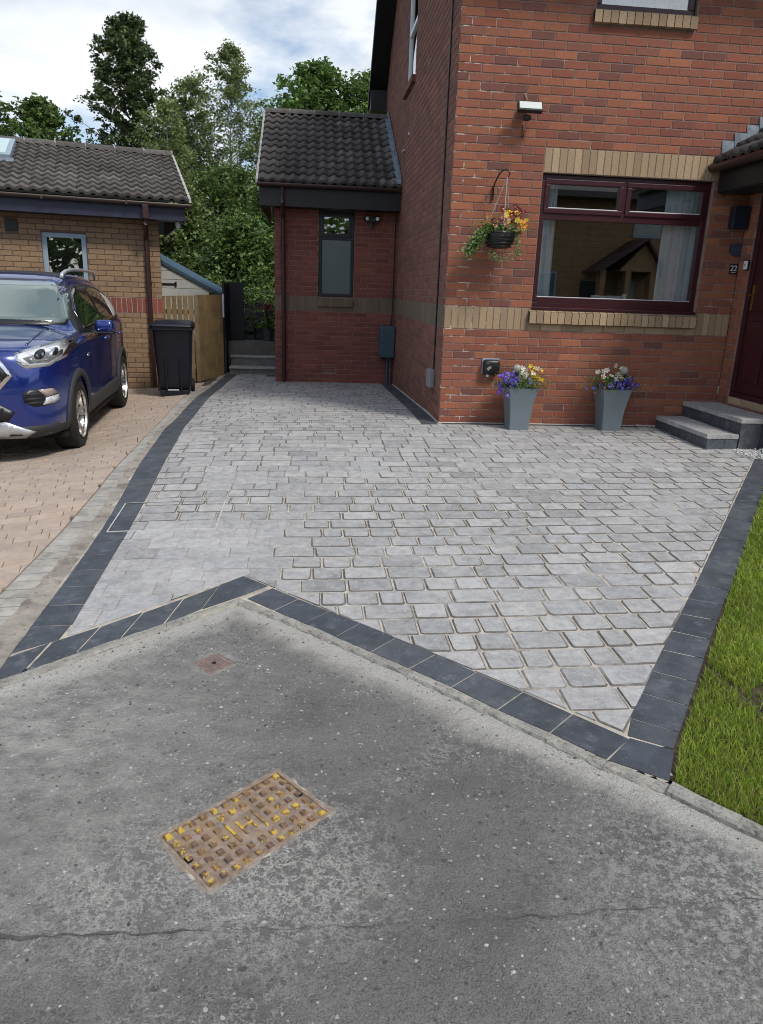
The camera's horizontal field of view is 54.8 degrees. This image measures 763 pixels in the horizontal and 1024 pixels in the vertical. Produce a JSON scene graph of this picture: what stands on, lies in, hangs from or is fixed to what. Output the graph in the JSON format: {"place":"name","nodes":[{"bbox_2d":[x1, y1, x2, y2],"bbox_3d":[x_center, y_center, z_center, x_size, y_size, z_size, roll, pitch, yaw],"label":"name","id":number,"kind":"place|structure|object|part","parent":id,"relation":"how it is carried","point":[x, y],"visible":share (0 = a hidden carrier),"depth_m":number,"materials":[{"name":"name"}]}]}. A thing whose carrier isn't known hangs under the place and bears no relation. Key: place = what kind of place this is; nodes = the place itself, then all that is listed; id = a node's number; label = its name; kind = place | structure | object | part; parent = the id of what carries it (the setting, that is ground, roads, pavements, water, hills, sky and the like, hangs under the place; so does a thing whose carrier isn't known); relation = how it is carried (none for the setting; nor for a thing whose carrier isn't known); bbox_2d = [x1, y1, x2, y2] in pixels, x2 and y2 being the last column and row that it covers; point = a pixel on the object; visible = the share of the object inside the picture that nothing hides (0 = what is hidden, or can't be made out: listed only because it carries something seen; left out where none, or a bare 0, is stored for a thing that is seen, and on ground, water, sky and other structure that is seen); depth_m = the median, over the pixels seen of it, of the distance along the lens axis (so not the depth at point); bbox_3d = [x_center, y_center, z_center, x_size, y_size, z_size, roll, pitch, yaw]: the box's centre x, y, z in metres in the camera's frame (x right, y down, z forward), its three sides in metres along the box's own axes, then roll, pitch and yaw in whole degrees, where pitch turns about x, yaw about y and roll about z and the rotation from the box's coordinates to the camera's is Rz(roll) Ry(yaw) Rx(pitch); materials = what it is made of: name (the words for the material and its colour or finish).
{"place":"outdoors","nodes":[
{"label":"outdoors","id":0,"kind":"place"},
{"bbox_2d":[0,375,224,667],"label":"neighbour driveway","id":1,"kind":"structure","parent":0,"point":[49,488],"depth_m":5.28,"materials":[{"name":"beige brick"}]},
{"bbox_2d":[0,268,127,447],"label":"parked car","id":2,"kind":"object","parent":1,"relation":"on","point":[63,370],"visible":1,"depth_m":7.35,"materials":[{"name":"blue paint"}]},
{"bbox_3d":[-3.314,-2.275,8.173,0.224,0.426,0.980,-1,17,-10],"label":"side window","id":3,"kind":"part","parent":2,"relation":"part of","materials":[{"name":"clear glass"}]},
{"bbox_3d":[-3.472,-2.556,9.057,0.214,0.415,0.740,-1,17,-10],"label":"side window","id":4,"kind":"part","parent":2,"relation":"part of","materials":[{"name":"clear glass"}]},
{"bbox_3d":[-3.563,-2.720,9.643,0.164,0.295,0.411,-1,17,-10],"label":"side window","id":5,"kind":"part","parent":2,"relation":"part of","materials":[{"name":"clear glass"}]},
{"bbox_2d":[3,377,216,661],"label":"weeds","id":6,"kind":"object","parent":1,"relation":"attached to","point":[208,382],"visible":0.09,"depth_m":12.06,"materials":[{"name":"green plant"}]},
{"bbox_2d":[162,295,200,381],"bbox_3d":[-3.270,-2.790,11.844,0.685,1.354,0.055,0,17,-6],"label":"picket fence","id":7,"kind":"object","parent":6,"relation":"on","point":[174,311],"visible":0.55,"depth_m":11.72,"materials":[{"name":"brown wood"}]},
{"bbox_2d":[197,294,224,380],"bbox_3d":[-2.817,-2.901,12.205,0.048,1.370,0.785,8,18,19],"label":"board fence","id":8,"kind":"object","parent":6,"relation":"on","point":[210,326],"visible":0.89,"depth_m":12.19,"materials":[{"name":"brown wood"}]},
{"bbox_2d":[149,319,194,395],"bbox_3d":[-2.996,-2.239,10.655,0.590,1.045,0.769,-2,17,-11],"label":"wheelie bin","id":9,"kind":"object","parent":1,"relation":"on","point":[172,339],"visible":0.98,"depth_m":10.38,"materials":[{"name":"plastic"}]},
{"bbox_2d":[0,0,376,224],"label":"sky","id":10,"kind":"structure","parent":0,"point":[44,49],"materials":[{"name":"white"}]},
{"bbox_2d":[194,335,274,376],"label":"garden terrace","id":11,"kind":"structure","parent":0,"point":[259,346],"depth_m":13.26,"materials":[{"name":"grey concrete"}]},
{"bbox_2d":[128,95,211,258],"bbox_3d":[-6.105,-8.469,21.662,2.480,6.802,2.037,7,17,17],"label":"birch tree","id":12,"kind":"object","parent":11,"relation":"on","point":[163,106],"visible":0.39,"depth_m":20.77,"materials":[{"name":"green plant"}]},
{"bbox_2d":[160,253,221,334],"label":"garden shed","id":13,"kind":"structure","parent":11,"relation":"on","point":[197,284],"depth_m":14.31,"materials":[{"name":"white wood"}]},
{"bbox_2d":[159,182,234,291],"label":"sycamore tree","id":14,"kind":"object","parent":11,"relation":"on","point":[175,253],"visible":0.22,"depth_m":20.10,"materials":[{"name":"green plant"}]},
{"bbox_2d":[169,161,272,301],"bbox_3d":[-4.468,-7.568,21.608,4.664,5.044,4.159,0,17,-6],"label":"sycamore tree","id":15,"kind":"object","parent":11,"relation":"on","point":[229,191],"visible":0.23,"depth_m":20.68,"materials":[{"name":"green plant"}]},
{"bbox_2d":[186,208,274,313],"bbox_3d":[-3.587,-5.949,19.068,3.486,3.541,3.304,0,17,-6],"label":"sycamore tree","id":16,"kind":"object","parent":11,"relation":"on","point":[233,229],"visible":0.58,"depth_m":18.45,"materials":[{"name":"green plant"}]},
{"bbox_2d":[191,251,274,316],"bbox_3d":[-3.465,-4.808,16.259,2.516,1.814,2.671,16,22,39],"label":"garden bush","id":17,"kind":"object","parent":11,"relation":"on","point":[246,290],"visible":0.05,"depth_m":16.15,"materials":[{"name":"green plant"}]},
{"bbox_2d":[221,262,274,316],"bbox_3d":[-2.626,-4.922,16.703,2.692,1.863,2.916,0,17,-6],"label":"garden bush","id":18,"kind":"object","parent":11,"relation":"on","point":[271,295],"visible":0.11,"depth_m":16.70,"materials":[{"name":"green plant"}]},
{"bbox_2d":[229,354,275,373],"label":"garden steps","id":19,"kind":"structure","parent":11,"relation":"on","point":[252,364],"depth_m":13.09,"materials":[{"name":"grey concrete"}]},
{"bbox_2d":[230,166,274,301],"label":"sycamore tree","id":20,"kind":"object","parent":11,"relation":"on","point":[253,197],"visible":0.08,"depth_m":19.59,"materials":[{"name":"green plant"}]},
{"bbox_2d":[237,276,274,324],"bbox_3d":[-2.065,-4.107,14.937,1.444,1.230,1.492,-13,23,-42],"label":"garden bush","id":21,"kind":"object","parent":11,"relation":"on","point":[250,302],"visible":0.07,"depth_m":14.84,"materials":[{"name":"green plant"}]},
{"bbox_2d":[245,302,272,338],"bbox_3d":[-2.306,-3.628,13.944,0.495,0.655,0.600,0,17,-6],"label":"slatted planter","id":22,"kind":"object","parent":11,"relation":"on","point":[251,313],"visible":0.69,"depth_m":13.80,"materials":[{"name":"black wood"}]},
{"bbox_2d":[244,295,274,338],"bbox_3d":[-2.520,-3.754,14.301,1.275,0.896,1.311,12,20,31],"label":"garden bush","id":23,"kind":"object","parent":11,"relation":"on","point":[254,324],"visible":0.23,"depth_m":14.18,"materials":[{"name":"green plant"}]},
{"bbox_2d":[249,298,274,340],"bbox_3d":[-2.097,-3.560,13.614,0.585,0.819,0.594,-14,23,-43],"label":"plant pot","id":24,"kind":"object","parent":11,"relation":"on","point":[267,330],"visible":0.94,"depth_m":13.59,"materials":[{"name":"green plant"}]},
{"bbox_2d":[260,319,274,340],"bbox_3d":[-1.954,-3.417,13.758,0.616,0.471,0.652,0,17,-6],"label":"plant pot","id":25,"kind":"object","parent":11,"relation":"on","point":[273,337],"visible":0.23,"depth_m":13.69,"materials":[{"name":"black plastic"}]},
{"bbox_2d":[7,386,718,803],"bbox_3d":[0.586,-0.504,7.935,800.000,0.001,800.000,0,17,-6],"label":"ground","id":26,"kind":"structure","parent":0,"point":[41,612],"depth_m":3.65,"materials":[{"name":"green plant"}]},
{"bbox_2d":[0,91,25,137],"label":"alder tree","id":27,"kind":"object","parent":26,"relation":"on","point":[4,126],"visible":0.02,"depth_m":23.16,"materials":[{"name":"green plant"}]},
{"bbox_2d":[0,92,86,142],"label":"alder tree","id":28,"kind":"object","parent":26,"relation":"on","point":[40,117],"visible":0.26,"depth_m":22.78,"materials":[{"name":"green plant"}]},
{"bbox_2d":[0,135,190,388],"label":"garage","id":29,"kind":"structure","parent":26,"relation":"on","point":[107,215],"depth_m":10.88,"materials":[{"name":"brick"}]},
{"bbox_2d":[41,231,88,280],"bbox_3d":[-4.615,-3.690,10.769,0.600,0.735,0.060,-4,18,-19],"label":"window","id":30,"kind":"structure","parent":29,"relation":"in","point":[44,235],"depth_m":10.68,"materials":[{"name":"white plastic"}]},
{"bbox_2d":[175,222,180,228],"bbox_3d":[-3.029,-4.268,10.972,0.090,0.100,0.090,-4,18,-19],"label":"garage light","id":31,"kind":"object","parent":29,"relation":"attached to","point":[178,225],"visible":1,"depth_m":10.95,"materials":[{"name":"white plastic"}]},
{"bbox_2d":[62,10,202,279],"bbox_3d":[-8.371,-11.035,24.618,5.835,9.880,5.516,0,17,-6],"label":"pine tree","id":32,"kind":"object","parent":26,"relation":"on","point":[123,31],"visible":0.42,"depth_m":23.21,"materials":[{"name":"green plant"}]},
{"bbox_2d":[161,130,205,270],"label":"pine tree","id":33,"kind":"object","parent":26,"relation":"on","point":[192,160],"depth_m":26.21,"materials":[{"name":"green plant"}]},
{"bbox_2d":[155,71,225,225],"bbox_3d":[-6.720,-10.556,25.600,3.513,8.499,3.982,0,17,-6],"label":"birch tree","id":34,"kind":"object","parent":26,"relation":"on","point":[181,90],"visible":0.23,"depth_m":24.66,"materials":[{"name":"green plant"}]},
{"bbox_2d":[179,38,265,226],"bbox_3d":[-5.110,-10.936,25.474,3.737,9.409,4.207,-9,20,-32],"label":"birch tree","id":35,"kind":"object","parent":26,"relation":"on","point":[229,55],"visible":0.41,"depth_m":24.18,"materials":[{"name":"green plant"}]},
{"bbox_2d":[186,161,272,298],"bbox_3d":[-5.126,-8.403,23.765,4.488,5.345,4.066,0,17,-6],"label":"sycamore tree","id":36,"kind":"object","parent":26,"relation":"on","point":[201,185],"visible":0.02,"depth_m":23.02,"materials":[{"name":"green plant"}]},
{"bbox_2d":[232,122,274,285],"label":"birch tree","id":37,"kind":"object","parent":26,"relation":"on","point":[250,147],"visible":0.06,"depth_m":23.73,"materials":[{"name":"green plant"}]},
{"bbox_2d":[245,56,368,254],"bbox_3d":[-1.828,-10.757,25.718,6.046,9.155,6.692,0,17,-6],"label":"maple tree","id":38,"kind":"object","parent":26,"relation":"on","point":[320,84],"visible":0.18,"depth_m":24.20,"materials":[{"name":"green plant"}]},
{"bbox_2d":[328,68,370,263],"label":"maple tree","id":39,"kind":"object","parent":26,"relation":"on","point":[366,80],"visible":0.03,"depth_m":24.72,"materials":[{"name":"green plant"}]},
{"bbox_2d":[255,0,762,426],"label":"house","id":40,"kind":"structure","parent":26,"relation":"on","point":[648,105],"depth_m":7.65,"materials":[{"name":"red brick"}]},
{"bbox_2d":[318,210,354,297],"bbox_3d":[-0.709,-4.015,11.504,0.547,1.265,0.070,0,17,-6],"label":"window","id":41,"kind":"structure","parent":40,"relation":"in","point":[336,251],"depth_m":11.52,"materials":[{"name":"grey glass"}]},
{"bbox_2d":[364,216,380,227],"bbox_3d":[-0.143,-4.440,11.278,0.261,0.166,0.150,0,17,-6],"label":"security light","id":42,"kind":"object","parent":40,"relation":"attached to","point":[371,220],"visible":1,"depth_m":11.24,"materials":[{"name":"black plastic"}]},
{"bbox_2d":[378,325,394,383],"bbox_3d":[0.069,-2.515,11.835,0.260,0.926,0.223,0,17,-6],"label":"meter cabinet","id":43,"kind":"object","parent":40,"relation":"attached to","point":[386,342],"visible":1,"depth_m":11.69,"materials":[{"name":"black plastic"}]},
{"bbox_3d":[0.095,-2.685,11.679,0.226,0.460,0.018,0,17,-6],"label":"door","id":44,"kind":"part","parent":43,"relation":"part of","materials":[{"name":"grey plastic"}]},
{"bbox_2d":[390,214,395,324],"bbox_3d":[0.182,-3.785,11.563,0.024,1.651,0.036,15,21,37],"label":"corner conduit","id":45,"kind":"object","parent":40,"relation":"attached to","point":[393,269],"visible":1,"depth_m":11.55,"materials":[{"name":"brown plastic"}]},
{"bbox_2d":[408,0,417,80],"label":"window","id":46,"kind":"structure","parent":40,"relation":"in","point":[414,3],"depth_m":10.12,"materials":[{"name":"white glass"}]},
{"bbox_2d":[426,368,434,387],"bbox_3d":[0.538,-1.477,8.107,0.070,0.200,0.200,0,17,-6],"label":"meter box","id":47,"kind":"object","parent":40,"relation":"attached to","point":[430,376],"visible":1,"depth_m":8.02,"materials":[{"name":"grey plastic"}]},
{"bbox_2d":[433,0,453,368],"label":"wall cable","id":48,"kind":"object","parent":40,"relation":"attached to","point":[443,180],"depth_m":7.49,"materials":[{"name":"black plastic"}]},
{"bbox_2d":[481,358,499,376],"bbox_3d":[1.137,-1.494,7.642,0.180,0.190,0.090,0,17,-6],"label":"socket","id":49,"kind":"object","parent":40,"relation":"attached to","point":[494,363],"visible":0.98,"depth_m":7.60,"materials":[{"name":"black plastic"}]},
{"bbox_2d":[461,169,535,263],"bbox_3d":[1.140,-2.813,7.038,0.708,0.861,0.539,4,17,7],"label":"hanging basket","id":50,"kind":"object","parent":40,"relation":"hanging from","point":[496,234],"visible":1,"depth_m":7.00,"materials":[{"name":"black plastic"}]},
{"bbox_2d":[517,93,542,137],"bbox_3d":[1.377,-3.744,6.929,0.235,0.390,0.192,0,17,-6],"label":"floodlight","id":51,"kind":"object","parent":40,"relation":"attached to","point":[532,107],"visible":1,"depth_m":6.84,"materials":[{"name":"white plastic"}]},
{"bbox_2d":[537,185,557,295],"bbox_3d":[1.671,-2.760,7.536,0.200,1.200,0.044,0,17,-6],"label":"curtain","id":52,"kind":"object","parent":40,"relation":"hanging from","point":[546,258],"visible":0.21,"depth_m":7.56,"materials":[{"name":"fabric"}]},
{"bbox_2d":[590,294,625,298],"bbox_3d":[2.397,-2.248,7.794,0.380,0.120,0.030,0,17,-6],"label":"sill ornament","id":53,"kind":"object","parent":40,"relation":"on","point":[622,296],"visible":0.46,"depth_m":7.78,"materials":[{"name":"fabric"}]},
{"bbox_2d":[531,174,711,314],"bbox_3d":[2.428,-2.701,7.499,1.758,1.282,0.117,0,17,-6],"label":"window","id":54,"kind":"structure","parent":40,"relation":"in","point":[622,213],"depth_m":7.44,"materials":[{"name":"brown wood"}]},
{"bbox_2d":[597,0,695,15],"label":"window","id":55,"kind":"structure","parent":40,"relation":"in","point":[691,4],"depth_m":6.90,"materials":[{"name":"brown plastic"}]},
{"bbox_2d":[653,191,699,300],"bbox_3d":[3.079,-2.753,7.677,0.370,1.200,0.044,0,17,-6],"label":"curtain","id":56,"kind":"object","parent":40,"relation":"hanging from","point":[675,259],"visible":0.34,"depth_m":7.69,"materials":[{"name":"fabric"}]},
{"bbox_2d":[728,264,737,273],"bbox_3d":[3.641,-2.513,7.620,0.090,0.104,0.010,0,17,-6],"label":"house number","id":57,"kind":"object","parent":40,"relation":"attached to","point":[733,268],"visible":1,"depth_m":7.62,"materials":[{"name":"black plastic"}]},
{"bbox_2d":[729,243,742,256],"bbox_3d":[3.647,-2.690,7.566,0.170,0.130,0.014,0,17,-6],"label":"slate plaque","id":58,"kind":"object","parent":40,"relation":"attached to","point":[735,249],"visible":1,"depth_m":7.56,"materials":[{"name":"grey stone"}]},
{"bbox_2d":[728,206,750,229],"bbox_3d":[3.612,-2.969,7.433,0.170,0.217,0.100,0,17,-6],"label":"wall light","id":59,"kind":"object","parent":40,"relation":"attached to","point":[739,217],"visible":1,"depth_m":7.40,"materials":[{"name":"black metal"}]},
{"bbox_2d":[729,196,762,403],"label":"front door","id":60,"kind":"structure","parent":40,"relation":"in","point":[747,377],"depth_m":7.40,"materials":[{"name":"red wood"}]},
{"bbox_2d":[743,260,749,269],"bbox_3d":[3.690,-2.499,7.455,0.036,0.100,0.065,0,17,-6],"label":"doorbell","id":61,"kind":"object","parent":40,"relation":"attached to","point":[746,264],"visible":1,"depth_m":7.43,"materials":[{"name":"white plastic"}]},
{"bbox_2d":[0,606,762,1023],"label":"road","id":62,"kind":"structure","parent":0,"point":[550,966],"depth_m":2.04,"materials":[{"name":"grey asphalt"}]},
{"bbox_2d":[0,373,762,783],"bbox_3d":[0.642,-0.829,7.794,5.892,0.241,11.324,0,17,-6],"label":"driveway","id":63,"kind":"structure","parent":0,"point":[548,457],"depth_m":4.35,"materials":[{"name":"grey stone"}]},
{"bbox_2d":[106,500,225,531],"bbox_3d":[-1.379,0.026,4.769,0.673,0.057,0.562,0,17,-6],"label":"recess tray cover","id":64,"kind":"object","parent":63,"relation":"on","point":[169,529],"visible":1,"depth_m":4.61,"materials":[{"name":"grey stone"}]},
{"bbox_2d":[224,332,231,373],"bbox_3d":[-2.711,-2.819,13.039,0.074,0.671,0.921,1,17,-2],"label":"black handrail","id":65,"kind":"object","parent":63,"relation":"on","point":[225,355],"visible":0.98,"depth_m":12.70,"materials":[{"name":"metal"}]},
{"bbox_2d":[222,282,244,372],"bbox_3d":[-2.630,-3.274,13.138,0.288,1.580,0.880,0,17,-6],"label":"garden screen","id":66,"kind":"object","parent":63,"relation":"on","point":[233,317],"visible":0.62,"depth_m":13.37,"materials":[{"name":"black wood"}]},
{"bbox_2d":[481,363,554,429],"bbox_3d":[1.433,-1.200,7.561,0.822,0.689,0.555,0,17,-7],"label":"flower planter","id":67,"kind":"object","parent":63,"relation":"on","point":[518,399],"visible":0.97,"depth_m":7.46,"materials":[{"name":"grey plastic"}]},
{"bbox_2d":[513,364,520,385],"bbox_3d":[1.362,-1.342,7.443,0.090,0.300,0.090,0,17,-6],"label":"solar globe light","id":68,"kind":"object","parent":67,"relation":"in","point":[516,367],"visible":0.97,"depth_m":7.38,"materials":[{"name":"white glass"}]},
{"bbox_2d":[574,363,650,430],"bbox_3d":[2.386,-1.213,7.701,0.837,0.695,0.547,0,17,-7],"label":"flower planter","id":69,"kind":"object","parent":63,"relation":"on","point":[612,396],"visible":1,"depth_m":7.61,"materials":[{"name":"grey plastic"}]},
{"bbox_2d":[620,366,628,382],"bbox_3d":[2.492,-1.352,7.603,0.090,0.300,0.090,0,17,-6],"label":"solar globe light","id":70,"kind":"object","parent":69,"relation":"in","point":[624,371],"visible":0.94,"depth_m":7.55,"materials":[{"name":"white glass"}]},
{"bbox_2d":[635,424,762,459],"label":"gravel","id":71,"kind":"structure","parent":63,"relation":"on","point":[741,451],"depth_m":6.76,"materials":[{"name":"grey gravel"}]},
{"bbox_2d":[655,401,762,449],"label":"front steps","id":72,"kind":"structure","parent":63,"relation":"on","point":[710,425],"depth_m":7.17,"materials":[{"name":"concrete"}]},
{"bbox_2d":[663,487,762,825],"bbox_3d":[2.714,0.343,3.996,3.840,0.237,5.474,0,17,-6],"label":"lawn grass","id":73,"kind":"structure","parent":0,"point":[750,581],"depth_m":2.80,"materials":[{"name":"green plant"}]},
{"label":"road","id":74,"kind":"structure","parent":0,"visible":0},
{"bbox_2d":[189,651,239,676],"bbox_3d":[-0.691,0.634,3.046,0.182,0.026,0.188,18,25,40],"label":"stop tap cover","id":75,"kind":"object","parent":74,"relation":"on","point":[210,664],"visible":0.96,"depth_m":3.04,"materials":[{"name":"red metal"}]},
{"bbox_2d":[157,768,335,893],"bbox_3d":[-0.399,0.935,2.179,0.308,0.035,0.479,19,25,42],"label":"hydrant cover","id":76,"kind":"object","parent":74,"relation":"on","point":[242,830],"visible":0.96,"depth_m":2.16,"materials":[{"name":"metal"}]},
{"bbox_2d":[0,598,762,841],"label":"kerb","id":77,"kind":"structure","parent":74,"relation":"on","point":[711,809],"depth_m":2.81,"materials":[{"name":"concrete"}]}
]}

